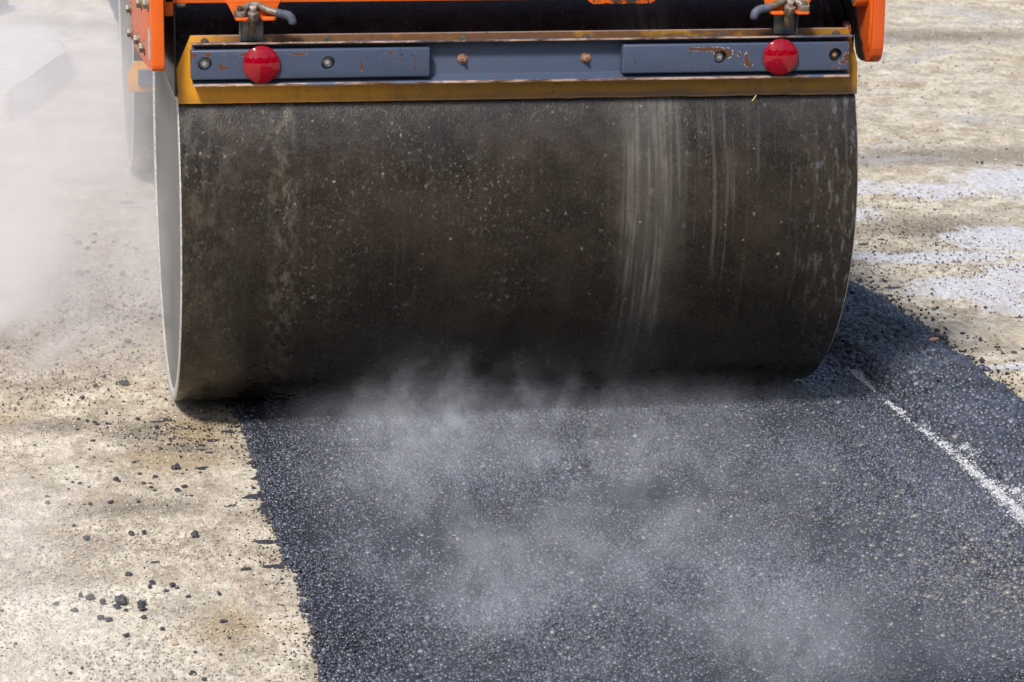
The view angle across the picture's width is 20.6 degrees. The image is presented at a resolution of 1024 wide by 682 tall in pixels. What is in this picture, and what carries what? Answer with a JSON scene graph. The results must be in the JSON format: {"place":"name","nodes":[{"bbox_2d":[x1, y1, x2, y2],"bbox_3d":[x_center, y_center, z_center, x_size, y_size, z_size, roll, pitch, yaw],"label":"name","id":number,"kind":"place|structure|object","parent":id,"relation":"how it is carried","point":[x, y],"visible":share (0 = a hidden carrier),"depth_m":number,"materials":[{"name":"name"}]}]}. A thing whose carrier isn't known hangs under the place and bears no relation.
{"place":"outdoors","nodes":[
{"label":"outdoors","id":0,"kind":"place"},
{"bbox_2d":[0,0,7,13],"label":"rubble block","id":1,"kind":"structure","parent":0,"point":[3,5],"depth_m":15.38,"materials":[{"name":"grey concrete"}]},
{"bbox_2d":[0,0,1023,681],"bbox_3d":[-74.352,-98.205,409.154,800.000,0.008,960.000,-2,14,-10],"label":"ground","id":2,"kind":"structure","parent":0,"point":[64,168],"depth_m":8.54,"materials":[{"name":"beige soil"}]},
{"bbox_2d":[0,28,65,123],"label":"concrete kerb","id":3,"kind":"structure","parent":2,"relation":"on","point":[32,67],"depth_m":12.57,"materials":[{"name":"grey concrete"}]},
{"bbox_2d":[74,269,84,275],"bbox_3d":[-1.365,-0.216,8.923,0.035,0.023,0.033,6,15,23],"label":"asphalt lump","id":4,"kind":"object","parent":2,"relation":"on","point":[79,272],"visible":1,"depth_m":8.91,"materials":[{"name":"black asphalt"}]},
{"bbox_2d":[85,594,93,599],"bbox_3d":[-0.879,0.533,5.880,0.020,0.013,0.014,-7,16,-29],"label":"asphalt lump","id":5,"kind":"object","parent":2,"relation":"on","point":[89,596],"visible":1,"depth_m":5.88,"materials":[{"name":"black asphalt"}]},
{"bbox_2d":[97,615,104,619],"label":"asphalt lump","id":6,"kind":"object","parent":2,"relation":"on","point":[100,617],"visible":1,"depth_m":5.76,"materials":[{"name":"black asphalt"}]},
{"bbox_2d":[105,617,112,621],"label":"asphalt lump","id":7,"kind":"object","parent":2,"relation":"on","point":[107,619],"visible":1,"depth_m":5.75,"materials":[{"name":"black asphalt"}]},
{"bbox_2d":[113,603,120,608],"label":"asphalt lump","id":8,"kind":"object","parent":2,"relation":"on","point":[117,606],"visible":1,"depth_m":5.82,"materials":[{"name":"black asphalt"}]},
{"bbox_2d":[114,594,126,603],"bbox_3d":[-0.810,0.536,5.853,0.026,0.023,0.030,1,14,0],"label":"asphalt lump","id":9,"kind":"object","parent":2,"relation":"on","point":[121,599],"visible":1,"depth_m":5.84,"materials":[{"name":"black asphalt"}]},
{"bbox_2d":[119,270,125,276],"bbox_3d":[-1.231,-0.213,8.930,0.022,0.017,0.034,-3,14,-16],"label":"asphalt lump","id":10,"kind":"object","parent":2,"relation":"on","point":[122,273],"visible":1,"depth_m":8.92,"materials":[{"name":"black asphalt"}]},
{"bbox_2d":[118,380,129,384],"bbox_3d":[-1.045,0.111,7.607,0.026,0.015,0.030,-8,16,-32],"label":"asphalt lump","id":11,"kind":"object","parent":2,"relation":"on","point":[124,382],"visible":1,"depth_m":7.60,"materials":[{"name":"black asphalt"}]},
{"bbox_2d":[120,201,132,203],"bbox_3d":[-1.380,-0.497,10.119,0.057,0.006,0.039,-5,15,-23],"label":"asphalt flake","id":12,"kind":"object","parent":2,"relation":"on","point":[123,202],"visible":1,"depth_m":10.11,"materials":[{"name":"asphalt"}]},
{"bbox_2d":[138,603,145,610],"bbox_3d":[-0.764,0.548,5.818,0.017,0.017,0.024,-6,15,-26],"label":"asphalt lump","id":13,"kind":"object","parent":2,"relation":"on","point":[141,606],"visible":1,"depth_m":5.81,"materials":[{"name":"black asphalt"}]},
{"bbox_2d":[171,463,180,469],"bbox_3d":[-0.812,0.304,6.819,0.025,0.017,0.021,-6,15,-24],"label":"asphalt lump","id":14,"kind":"object","parent":2,"relation":"on","point":[176,466],"visible":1,"depth_m":6.81,"materials":[{"name":"black asphalt"}]},
{"bbox_2d":[191,530,197,537],"bbox_3d":[-0.707,0.431,6.299,0.018,0.018,0.021,-2,14,-12],"label":"asphalt lump","id":15,"kind":"object","parent":2,"relation":"on","point":[194,534],"visible":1,"depth_m":6.29,"materials":[{"name":"black asphalt"}]},
{"bbox_2d":[195,466,207,469],"bbox_3d":[-0.754,0.308,6.831,0.036,0.004,0.033,4,14,14],"label":"asphalt flake","id":16,"kind":"object","parent":2,"relation":"on","point":[202,468],"visible":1,"depth_m":6.83,"materials":[{"name":"black asphalt"}]},
{"bbox_2d":[238,597,245,601],"bbox_3d":[-0.561,0.538,5.885,0.016,0.008,0.017,7,15,25],"label":"pebble","id":17,"kind":"object","parent":2,"relation":"on","point":[243,599],"visible":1,"depth_m":5.88,"materials":[{"name":"beige stone"}]},
{"bbox_2d":[251,539,273,543],"bbox_3d":[-0.552,0.447,6.271,0.053,0.004,0.034,-2,14,-11],"label":"asphalt flake","id":18,"kind":"object","parent":2,"relation":"on","point":[266,541],"visible":1,"depth_m":6.27,"materials":[{"name":"black asphalt"}]},
{"bbox_2d":[262,564,283,568],"bbox_3d":[-0.516,0.487,6.106,0.050,0.004,0.034,2,14,6],"label":"asphalt flake","id":19,"kind":"object","parent":2,"relation":"on","point":[278,566],"visible":1,"depth_m":6.10,"materials":[{"name":"black asphalt"}]},
{"bbox_2d":[0,0,1023,681],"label":"asphalt crumbs","id":20,"kind":"object","parent":2,"relation":"on","point":[164,428],"visible":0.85,"depth_m":7.20,"materials":[{"name":"black asphalt"}]},
{"bbox_2d":[826,278,1023,522],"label":"loose asphalt","id":21,"kind":"structure","parent":2,"relation":"on","point":[955,398],"depth_m":7.51,"materials":[{"name":"black asphalt"}]},
{"bbox_2d":[108,0,1023,681],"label":"road","id":22,"kind":"structure","parent":0,"point":[602,488],"depth_m":6.24,"materials":[{"name":"black asphalt"}]},
{"bbox_2d":[118,0,884,400],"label":"road roller","id":23,"kind":"object","parent":22,"relation":"on","point":[380,196],"visible":1,"depth_m":6.95,"materials":[{"name":"metal"}]},
{"bbox_2d":[233,356,1023,681],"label":"asphalt aggregate","id":24,"kind":"object","parent":22,"relation":"on","point":[869,422],"visible":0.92,"depth_m":6.35,"materials":[{"name":"black asphalt"}]}
]}

